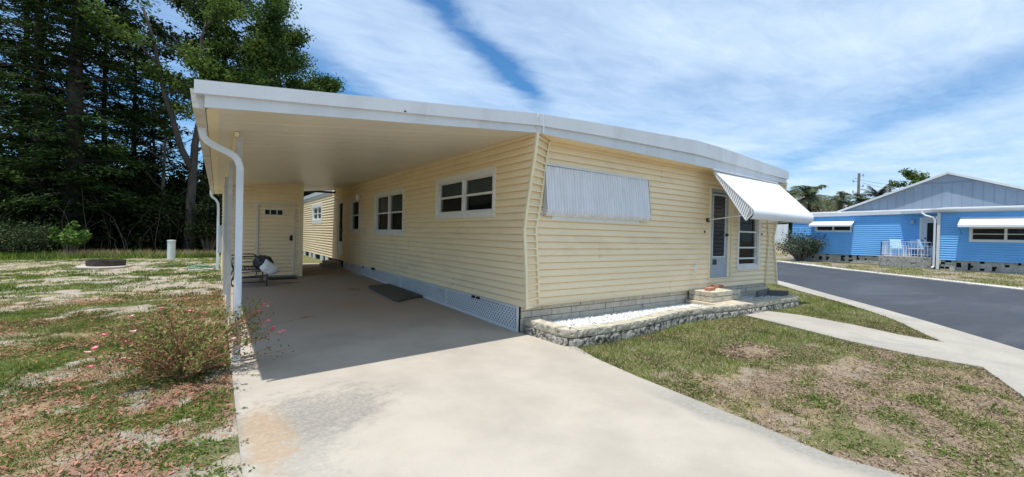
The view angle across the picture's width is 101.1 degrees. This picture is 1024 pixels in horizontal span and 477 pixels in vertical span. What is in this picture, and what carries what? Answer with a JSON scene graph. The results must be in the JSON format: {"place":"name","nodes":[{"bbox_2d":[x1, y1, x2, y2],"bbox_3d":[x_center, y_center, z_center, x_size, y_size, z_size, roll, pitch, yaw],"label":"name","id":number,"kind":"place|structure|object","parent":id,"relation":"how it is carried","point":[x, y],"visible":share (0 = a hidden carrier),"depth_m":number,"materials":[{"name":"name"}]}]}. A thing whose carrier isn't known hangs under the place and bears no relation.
{"place":"outdoors","nodes":[
{"label":"outdoors","id":0,"kind":"place"},
{"bbox_2d":[0,249,215,259],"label":"tall grass","id":1,"kind":"structure","parent":0,"point":[21,255],"depth_m":16.18,"materials":[{"name":"green plant"}]},
{"bbox_2d":[0,257,222,309],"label":"lawn grass","id":2,"kind":"structure","parent":0,"point":[74,273],"depth_m":10.31,"materials":[{"name":"green plant"}]},
{"bbox_2d":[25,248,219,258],"bbox_3d":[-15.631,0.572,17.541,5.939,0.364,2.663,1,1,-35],"label":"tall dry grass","id":3,"kind":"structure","parent":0,"point":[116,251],"depth_m":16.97,"materials":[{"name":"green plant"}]},
{"bbox_2d":[0,243,1023,476],"bbox_3d":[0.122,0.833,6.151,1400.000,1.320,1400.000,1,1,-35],"label":"ground","id":4,"kind":"structure","parent":0,"point":[235,453],"depth_m":3.86,"materials":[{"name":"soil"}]},
{"bbox_2d":[0,0,58,204],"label":"evergreen tree","id":5,"kind":"object","parent":4,"relation":"on","point":[7,67],"visible":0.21,"depth_m":20.34,"materials":[{"name":"green plant"}]},
{"bbox_2d":[0,215,59,252],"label":"wild shrub","id":6,"kind":"object","parent":4,"relation":"on","point":[29,240],"visible":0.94,"depth_m":16.10,"materials":[{"name":"green plant"}]},
{"bbox_2d":[0,2,92,224],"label":"evergreen tree","id":7,"kind":"object","parent":4,"relation":"on","point":[12,36],"visible":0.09,"depth_m":21.61,"materials":[{"name":"green plant"}]},
{"bbox_2d":[0,0,128,250],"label":"evergreen tree","id":8,"kind":"object","parent":4,"relation":"on","point":[38,59],"visible":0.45,"depth_m":18.56,"materials":[{"name":"green plant"}]},
{"bbox_2d":[47,220,92,252],"bbox_3d":[-17.272,-0.005,16.526,1.185,1.447,1.148,1,0,13],"label":"weed shrub","id":9,"kind":"object","parent":4,"relation":"on","point":[68,238],"visible":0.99,"depth_m":16.41,"materials":[{"name":"green plant"}]},
{"bbox_2d":[0,0,185,250],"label":"evergreen tree","id":10,"kind":"object","parent":4,"relation":"on","point":[77,44],"visible":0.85,"depth_m":18.68,"materials":[{"name":"green plant"}]},
{"bbox_2d":[27,0,175,247],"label":"evergreen tree","id":11,"kind":"object","parent":4,"relation":"on","point":[105,103],"visible":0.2,"depth_m":21.21,"materials":[{"name":"green plant"}]},
{"bbox_2d":[75,264,131,269],"bbox_3d":[-12.465,0.886,12.877,1.270,0.110,1.750,1,1,-35],"label":"concrete pad","id":12,"kind":"object","parent":4,"relation":"on","point":[84,267],"visible":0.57,"depth_m":12.37,"materials":[{"name":"white concrete"}]},
{"bbox_2d":[85,259,125,266],"bbox_3d":[-12.478,0.745,12.960,0.918,0.170,0.900,1,1,-35],"label":"fire ring","id":13,"kind":"object","parent":12,"relation":"on","point":[104,262],"visible":0.99,"depth_m":12.71,"materials":[{"name":"metal"}]},
{"bbox_2d":[0,186,209,251],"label":"bare twigs","id":14,"kind":"object","parent":4,"relation":"on","point":[110,229],"visible":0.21,"depth_m":18.96,"materials":[{"name":"plant"}]},
{"bbox_2d":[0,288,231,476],"bbox_3d":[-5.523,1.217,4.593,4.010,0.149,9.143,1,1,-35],"label":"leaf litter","id":15,"kind":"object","parent":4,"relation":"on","point":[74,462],"visible":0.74,"depth_m":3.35,"materials":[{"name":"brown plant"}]},
{"bbox_2d":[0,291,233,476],"bbox_3d":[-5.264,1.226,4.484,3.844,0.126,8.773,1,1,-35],"label":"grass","id":16,"kind":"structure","parent":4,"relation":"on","point":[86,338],"depth_m":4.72,"materials":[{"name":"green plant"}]},
{"bbox_2d":[0,297,237,476],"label":"lawn grass","id":17,"kind":"structure","parent":4,"relation":"on","point":[45,310],"depth_m":3.92,"materials":[{"name":"green plant"}]},
{"bbox_2d":[61,30,185,242],"bbox_3d":[-21.478,-5.615,23.711,6.793,12.513,7.120,1,1,-35],"label":"evergreen tree","id":18,"kind":"object","parent":4,"relation":"on","point":[140,105],"visible":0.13,"depth_m":23.77,"materials":[{"name":"green plant"}]},
{"bbox_2d":[0,338,254,476],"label":"weeds","id":19,"kind":"object","parent":4,"relation":"on","point":[201,449],"visible":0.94,"depth_m":2.85,"materials":[{"name":"green plant"}]},
{"bbox_2d":[94,86,198,248],"bbox_3d":[-19.640,-3.556,23.126,5.888,9.535,5.513,2,1,36],"label":"evergreen tree","id":20,"kind":"object","parent":4,"relation":"on","point":[156,138],"visible":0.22,"depth_m":23.10,"materials":[{"name":"green plant"}]},
{"bbox_2d":[3,169,308,247],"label":"distant woods","id":21,"kind":"object","parent":4,"relation":"on","point":[176,204],"depth_m":26.50,"materials":[{"name":"green plant"}]},
{"bbox_2d":[0,138,314,251],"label":"underbrush","id":22,"kind":"object","parent":4,"relation":"on","point":[133,236],"visible":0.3,"depth_m":19.82,"materials":[{"name":"green plant"}]},
{"bbox_2d":[78,0,249,251],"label":"forked tree","id":23,"kind":"object","parent":4,"relation":"on","point":[110,24],"visible":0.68,"depth_m":20.27,"materials":[{"name":"green plant"}]},
{"bbox_2d":[129,98,207,248],"bbox_3d":[-17.322,-3.085,21.925,3.908,7.596,4.342,1,1,-35],"label":"dead tree","id":24,"kind":"object","parent":4,"relation":"on","point":[164,149],"visible":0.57,"depth_m":21.47,"materials":[{"name":"brown plant"}]},
{"bbox_2d":[167,240,175,258],"bbox_3d":[-13.150,0.435,16.265,0.273,0.760,0.273,1,1,-35],"label":"utility pedestal","id":25,"kind":"object","parent":4,"relation":"on","point":[171,246],"visible":0.9,"depth_m":16.17,"materials":[{"name":"white plastic"}]},
{"bbox_2d":[60,296,292,393],"bbox_3d":[-3.101,0.943,4.049,1.716,0.814,1.606,2,1,34],"label":"rose bush","id":26,"kind":"object","parent":4,"relation":"on","point":[181,361],"visible":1,"depth_m":3.93,"materials":[{"name":"green plant"}]},
{"bbox_2d":[181,201,221,251],"bbox_3d":[-14.357,-0.521,19.962,2.135,2.571,2.055,2,1,34],"label":"wild shrub","id":27,"kind":"object","parent":4,"relation":"on","point":[207,231],"visible":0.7,"depth_m":19.62,"materials":[{"name":"green plant"}]},
{"bbox_2d":[187,264,219,269],"bbox_3d":[-9.671,0.846,13.201,0.894,0.235,2.190,1,1,-35],"label":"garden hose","id":28,"kind":"object","parent":4,"relation":"on","point":[192,266],"visible":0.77,"depth_m":13.49,"materials":[{"name":"green rubber"}]},
{"bbox_2d":[137,0,272,240],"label":"oak tree","id":29,"kind":"object","parent":4,"relation":"on","point":[174,36],"visible":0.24,"depth_m":23.17,"materials":[{"name":"green plant"}]},
{"bbox_2d":[198,257,220,269],"bbox_3d":[-9.297,0.769,12.803,1.012,0.443,0.201,1,0,4],"label":"pale pipe","id":30,"kind":"object","parent":4,"relation":"on","point":[208,268],"visible":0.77,"depth_m":12.76,"materials":[{"name":"white plastic"}]},
{"bbox_2d":[138,0,289,203],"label":"oak tree","id":31,"kind":"object","parent":4,"relation":"on","point":[170,52],"visible":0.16,"depth_m":22.56,"materials":[{"name":"green plant"}]},
{"bbox_2d":[172,0,316,87],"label":"oak tree","id":32,"kind":"object","parent":4,"relation":"on","point":[267,35],"visible":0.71,"depth_m":22.00,"materials":[{"name":"green plant"}]},
{"bbox_2d":[238,23,327,91],"bbox_3d":[-14.573,-6.628,27.062,6.351,14.831,6.565,1,1,-35],"label":"oak tree","id":33,"kind":"object","parent":4,"relation":"on","point":[298,40],"visible":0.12,"depth_m":26.08,"materials":[{"name":"green plant"}]},
{"bbox_2d":[277,68,347,194],"bbox_3d":[-12.602,-4.932,26.249,5.601,11.525,5.509,2,1,28],"label":"oak tree","id":34,"kind":"object","parent":4,"relation":"on","point":[332,85],"visible":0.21,"depth_m":25.86,"materials":[{"name":"green plant"}]},
{"bbox_2d":[303,113,788,333],"bbox_3d":[-2.414,-0.367,16.464,8.065,3.432,20.547,1,1,-35],"label":"mobile home","id":35,"kind":"object","parent":4,"relation":"on","point":[476,233],"visible":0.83,"depth_m":7.82,"materials":[{"name":"beige plastic"}]},
{"bbox_2d":[312,203,322,223],"bbox_3d":[-8.613,-1.093,18.792,0.192,0.880,2.200,1,1,-35],"label":"window","id":36,"kind":"structure","parent":35,"relation":"in","point":[317,210],"depth_m":18.78,"materials":[{"name":"white glass"}]},
{"bbox_2d":[337,198,343,255],"bbox_3d":[-6.178,-0.426,15.140,0.111,2.040,0.900,1,1,-35],"label":"door","id":37,"kind":"structure","parent":35,"relation":"in","point":[340,204],"depth_m":15.25,"materials":[{"name":"beige glass"}]},
{"bbox_2d":[349,198,360,232],"bbox_3d":[-5.008,-0.740,13.632,0.192,1.135,1.160,1,1,-35],"label":"window","id":38,"kind":"structure","parent":35,"relation":"in","point":[354,204],"depth_m":13.93,"materials":[{"name":"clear glass"}]},
{"bbox_2d":[374,187,404,234],"bbox_3d":[-3.152,-0.663,10.977,0.192,1.140,2.280,1,1,-35],"label":"window","id":39,"kind":"structure","parent":35,"relation":"in","point":[388,205],"depth_m":10.94,"materials":[{"name":"white glass"}]},
{"bbox_2d":[435,167,496,218],"bbox_3d":[-0.838,-0.767,7.674,0.192,0.800,2.240,1,1,-35],"label":"window","id":40,"kind":"structure","parent":35,"relation":"in","point":[470,194],"depth_m":7.61,"materials":[{"name":"white glass"}]},
{"bbox_2d":[552,216,638,223],"bbox_3d":[1.450,-0.647,7.037,2.050,0.755,0.052,1,1,-35],"label":"window","id":41,"kind":"structure","parent":35,"relation":"in","point":[553,218],"depth_m":6.94,"materials":[{"name":"white glass"}]},
{"bbox_2d":[542,162,650,221],"bbox_3d":[1.490,-0.720,6.983,2.471,0.798,0.123,1,1,-35],"label":"closed awning","id":42,"kind":"object","parent":35,"relation":"attached to","point":[573,192],"visible":0.99,"depth_m":6.86,"materials":[{"name":"metal"}]},
{"bbox_2d":[707,186,733,279],"bbox_3d":[4.553,-0.116,9.245,0.940,1.990,0.170,1,1,-35],"label":"door","id":43,"kind":"structure","parent":35,"relation":"in","point":[719,267],"depth_m":9.24,"materials":[{"name":"white metal"}]},
{"bbox_2d":[736,208,760,269],"bbox_3d":[5.534,-0.005,9.994,1.050,1.460,0.192,1,1,-35],"label":"window","id":44,"kind":"structure","parent":35,"relation":"in","point":[748,241],"depth_m":10.15,"materials":[{"name":"white glass"}]},
{"bbox_2d":[706,168,813,224],"bbox_3d":[5.315,-0.851,9.072,2.811,1.058,1.073,1,1,-35],"label":"open awning","id":45,"kind":"object","parent":35,"relation":"attached to","point":[764,199],"visible":1,"depth_m":8.68,"materials":[{"name":"white metal"}]},
{"bbox_2d":[524,294,797,347],"bbox_3d":[3.376,1.350,7.790,7.161,0.248,1.011,1,1,-35],"label":"stone planter","id":46,"kind":"object","parent":4,"relation":"on","point":[576,336],"visible":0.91,"depth_m":6.26,"materials":[{"name":"grey stone"}]},
{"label":"planter soil","id":47,"kind":"structure","parent":46,"relation":"in","visible":0},
{"bbox_2d":[549,303,704,326],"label":"white gravel","id":48,"kind":"structure","parent":47,"relation":"on","point":[594,319],"depth_m":6.81,"materials":[{"name":"white gravel"}]},
{"bbox_2d":[740,294,780,299],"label":"grey gravel","id":49,"kind":"structure","parent":47,"relation":"on","point":[751,297],"depth_m":9.43,"materials":[{"name":"grey gravel"}]},
{"bbox_2d":[756,288,788,296],"bbox_3d":[5.885,1.245,9.549,0.660,0.155,0.463,1,1,-35],"label":"loose kerb board","id":50,"kind":"object","parent":49,"relation":"on","point":[762,292],"visible":0.93,"depth_m":9.65,"materials":[{"name":"grey concrete"}]},
{"bbox_2d":[686,287,750,305],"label":"entry steps","id":51,"kind":"structure","parent":4,"relation":"on","point":[702,296],"depth_m":8.39,"materials":[{"name":"stone"}]},
{"bbox_2d":[705,287,715,290],"bbox_3d":[3.970,1.008,8.444,0.300,0.060,0.100,1,1,-44],"label":"brick","id":52,"kind":"object","parent":51,"relation":"on","point":[710,288],"visible":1,"depth_m":8.37,"materials":[{"name":"brick"}]},
{"bbox_2d":[711,284,723,287],"bbox_3d":[4.351,1.013,8.930,0.300,0.060,0.100,1,1,-29],"label":"brick","id":53,"kind":"object","parent":51,"relation":"on","point":[719,286],"visible":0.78,"depth_m":8.88,"materials":[{"name":"red brick"}]},
{"bbox_2d":[711,341,791,364],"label":"mound litter","id":54,"kind":"object","parent":4,"relation":"on","point":[729,349],"visible":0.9,"depth_m":5.36,"materials":[{"name":"brown plant"}]},
{"bbox_2d":[775,224,788,243],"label":"white fence","id":55,"kind":"object","parent":4,"relation":"on","point":[781,228],"visible":0.09,"depth_m":41.15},
{"bbox_2d":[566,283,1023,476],"bbox_3d":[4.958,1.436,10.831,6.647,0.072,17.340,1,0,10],"label":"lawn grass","id":56,"kind":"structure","parent":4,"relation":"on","point":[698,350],"depth_m":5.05,"materials":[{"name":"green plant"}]},
{"bbox_2d":[775,229,827,260],"bbox_3d":[20.048,0.427,29.345,3.552,2.326,3.501,1,1,-35],"label":"round bush","id":57,"kind":"object","parent":4,"relation":"on","point":[795,250],"visible":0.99,"depth_m":28.90,"materials":[{"name":"green plant"}]},
{"bbox_2d":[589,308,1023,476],"bbox_3d":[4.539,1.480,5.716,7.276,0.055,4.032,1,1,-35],"label":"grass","id":58,"kind":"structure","parent":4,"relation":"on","point":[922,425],"depth_m":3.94,"materials":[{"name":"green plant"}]},
{"bbox_2d":[778,204,846,238],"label":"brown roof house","id":59,"kind":"structure","parent":4,"relation":"on","point":[817,210],"depth_m":48.17,"materials":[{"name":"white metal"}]},
{"bbox_2d":[780,184,849,223],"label":"palm tree","id":60,"kind":"object","parent":4,"relation":"on","point":[809,194],"visible":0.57,"depth_m":40.98,"materials":[{"name":"green plant"}]},
{"bbox_2d":[778,196,872,241],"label":"distant shrubbery","id":61,"kind":"object","parent":4,"relation":"on","point":[812,210],"visible":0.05,"depth_m":44.03,"materials":[{"name":"green plant"}]},
{"bbox_2d":[819,191,853,211],"bbox_3d":[30.017,-1.270,38.972,3.629,6.137,3.879,1,0,5],"label":"palm tree","id":62,"kind":"object","parent":4,"relation":"on","point":[838,199],"visible":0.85,"depth_m":38.45,"materials":[{"name":"green plant"}]},
{"bbox_2d":[673,350,1015,464],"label":"weeds","id":63,"kind":"object","parent":4,"relation":"on","point":[942,452],"visible":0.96,"depth_m":3.71,"materials":[{"name":"green plant"}]},
{"bbox_2d":[843,193,871,205],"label":"palm tree","id":64,"kind":"object","parent":4,"relation":"on","point":[860,198],"visible":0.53,"depth_m":39.78,"materials":[{"name":"green plant"}]},
{"bbox_2d":[852,173,863,193],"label":"utility pole","id":65,"kind":"object","parent":4,"relation":"on","point":[858,185],"visible":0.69,"depth_m":59.01,"materials":[{"name":"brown wood"}]},
{"bbox_2d":[745,311,983,367],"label":"walkway","id":66,"kind":"structure","parent":4,"relation":"on","point":[925,348],"depth_m":6.32,"materials":[{"name":"concrete"}]},
{"bbox_2d":[857,184,893,197],"bbox_3d":[31.024,-1.359,35.708,2.884,6.416,3.048,1,1,-35],"label":"palm tree","id":67,"kind":"object","parent":4,"relation":"on","point":[880,192],"visible":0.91,"depth_m":35.51,"materials":[{"name":"green plant"}]},
{"bbox_2d":[780,260,1023,288],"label":"lawn grass","id":68,"kind":"structure","parent":4,"relation":"on","point":[962,280],"depth_m":20.28,"materials":[{"name":"green plant"}]},
{"bbox_2d":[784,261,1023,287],"bbox_3d":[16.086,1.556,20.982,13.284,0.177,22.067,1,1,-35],"label":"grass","id":69,"kind":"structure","parent":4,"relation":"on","point":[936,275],"depth_m":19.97,"materials":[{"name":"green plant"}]},
{"bbox_2d":[878,241,935,268],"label":"stone deck","id":70,"kind":"structure","parent":4,"relation":"on","point":[914,261],"depth_m":24.11,"materials":[{"name":"grey stone"}]},
{"bbox_2d":[889,239,904,255],"bbox_3d":[22.917,0.530,25.118,0.630,0.981,0.760,2,1,35],"label":"patio chair","id":71,"kind":"object","parent":70,"relation":"on","point":[893,245],"visible":0.94,"depth_m":25.28,"materials":[{"name":"white plastic"}]},
{"bbox_2d":[906,239,920,256],"bbox_3d":[23.547,0.548,24.663,0.760,0.981,0.630,1,1,-35],"label":"patio chair","id":72,"kind":"object","parent":70,"relation":"on","point":[914,244],"visible":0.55,"depth_m":24.82,"materials":[{"name":"white plastic"}]},
{"bbox_2d":[909,248,923,256],"bbox_3d":[23.070,0.798,24.031,0.440,0.468,0.560,1,1,-35],"label":"side table","id":73,"kind":"object","parent":70,"relation":"on","point":[916,248],"visible":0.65,"depth_m":23.91,"materials":[{"name":"white plastic"}]},
{"bbox_2d":[917,239,935,256],"bbox_3d":[23.463,0.553,23.782,0.630,0.981,0.760,1,0,-20],"label":"patio chair","id":74,"kind":"object","parent":70,"relation":"on","point":[921,245],"visible":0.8,"depth_m":23.95,"materials":[{"name":"white plastic"}]},
{"bbox_2d":[792,172,1023,273],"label":"blue mobile home","id":75,"kind":"object","parent":4,"relation":"on","point":[960,222],"visible":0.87,"depth_m":24.20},
{"bbox_2d":[815,226,851,231],"bbox_3d":[21.591,-0.686,28.300,0.192,0.500,2.050,1,1,-35],"label":"window","id":76,"kind":"structure","parent":75,"relation":"in","point":[817,228],"depth_m":28.27,"materials":[{"name":"white glass"}]},
{"bbox_2d":[919,217,940,254],"bbox_3d":[24.244,-0.147,24.365,0.080,2.150,1.000,1,1,-35],"label":"door","id":77,"kind":"structure","parent":75,"relation":"in","point":[926,223],"depth_m":24.51,"materials":[{"name":"white metal"}]},
{"bbox_2d":[969,227,1023,242],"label":"window","id":78,"kind":"structure","parent":75,"relation":"in","point":[976,234],"depth_m":21.20,"materials":[{"name":"white glass"}]},
{"bbox_2d":[886,167,930,188],"bbox_3d":[33.751,-2.045,35.697,4.082,7.936,4.182,1,0,17],"label":"background tree","id":79,"kind":"object","parent":4,"relation":"on","point":[914,177],"visible":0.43,"depth_m":35.74,"materials":[{"name":"green plant"}]},
{"bbox_2d":[0,0,1023,205],"label":"sky","id":80,"kind":"structure","parent":0,"point":[825,92],"materials":[{"name":"blue"}]},
{"bbox_2d":[224,263,908,476],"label":"driveway","id":81,"kind":"structure","parent":0,"point":[362,379],"depth_m":3.46,"materials":[{"name":"concrete"}]},
{"bbox_2d":[231,253,267,286],"bbox_3d":[-6.383,0.591,10.109,0.836,1.017,1.200,1,1,-35],"label":"patio glider","id":82,"kind":"object","parent":81,"relation":"on","point":[252,269],"visible":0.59,"depth_m":9.78,"materials":[{"name":"metal"}]},
{"bbox_2d":[252,255,273,268],"bbox_3d":[-5.870,0.558,9.951,0.442,0.344,0.396,1,1,-35],"label":"trash bag","id":83,"kind":"object","parent":82,"relation":"on","point":[257,263],"visible":0.73,"depth_m":9.80,"materials":[{"name":"black plastic"}]},
{"bbox_2d":[260,259,278,274],"bbox_3d":[-5.689,0.653,9.884,0.362,0.389,0.274,1,0,-14],"label":"plastic bag","id":84,"kind":"object","parent":82,"relation":"on","point":[268,267],"visible":1,"depth_m":9.81,"materials":[{"name":"white plastic"}]},
{"bbox_2d":[218,184,303,278],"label":"storage shed","id":85,"kind":"structure","parent":81,"relation":"on","point":[273,221],"depth_m":11.57,"materials":[{"name":"beige"}]},
{"bbox_2d":[255,202,295,275],"bbox_3d":[-6.503,0.019,11.600,0.970,1.988,0.127,1,1,-35],"label":"door","id":86,"kind":"structure","parent":85,"relation":"in","point":[275,224],"depth_m":11.65,"materials":[{"name":"beige"}]},
{"bbox_2d":[268,276,296,279],"bbox_3d":[-6.191,1.062,11.347,0.660,0.018,0.500,1,1,-35],"label":"door mat","id":87,"kind":"object","parent":81,"relation":"on","point":[288,277],"depth_m":11.31,"materials":[{"name":"grey rubber"}]},
{"bbox_2d":[319,260,341,267],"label":"block steps","id":88,"kind":"structure","parent":81,"relation":"on","point":[330,263],"depth_m":14.69,"materials":[{"name":"grey concrete"}]},
{"bbox_2d":[190,79,538,362],"bbox_3d":[-4.683,-0.350,9.697,3.840,3.155,12.636,1,1,-35],"label":"carport","id":89,"kind":"object","parent":81,"relation":"on","point":[313,141],"visible":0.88,"depth_m":5.20,"materials":[{"name":"metal"}]},
{"bbox_2d":[368,284,421,301],"bbox_3d":[-2.653,1.190,9.418,0.690,0.089,2.320,1,1,-35],"label":"doormat","id":90,"kind":"object","parent":81,"relation":"on","point":[394,293],"visible":1,"depth_m":9.20,"materials":[{"name":"grey rubber"}]},
{"bbox_2d":[777,262,1023,349],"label":"road","id":91,"kind":"structure","parent":0,"point":[995,314],"depth_m":11.54,"materials":[{"name":"grey asphalt"}]},
{"bbox_2d":[777,260,1023,290],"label":"kerb","id":92,"kind":"structure","parent":91,"relation":"on","point":[983,284],"depth_m":18.16,"materials":[{"name":"concrete"}]},
{"bbox_2d":[778,281,1023,397],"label":"sidewalk","id":93,"kind":"structure","parent":0,"point":[1004,363],"depth_m":6.05,"materials":[{"name":"concrete"}]}
]}

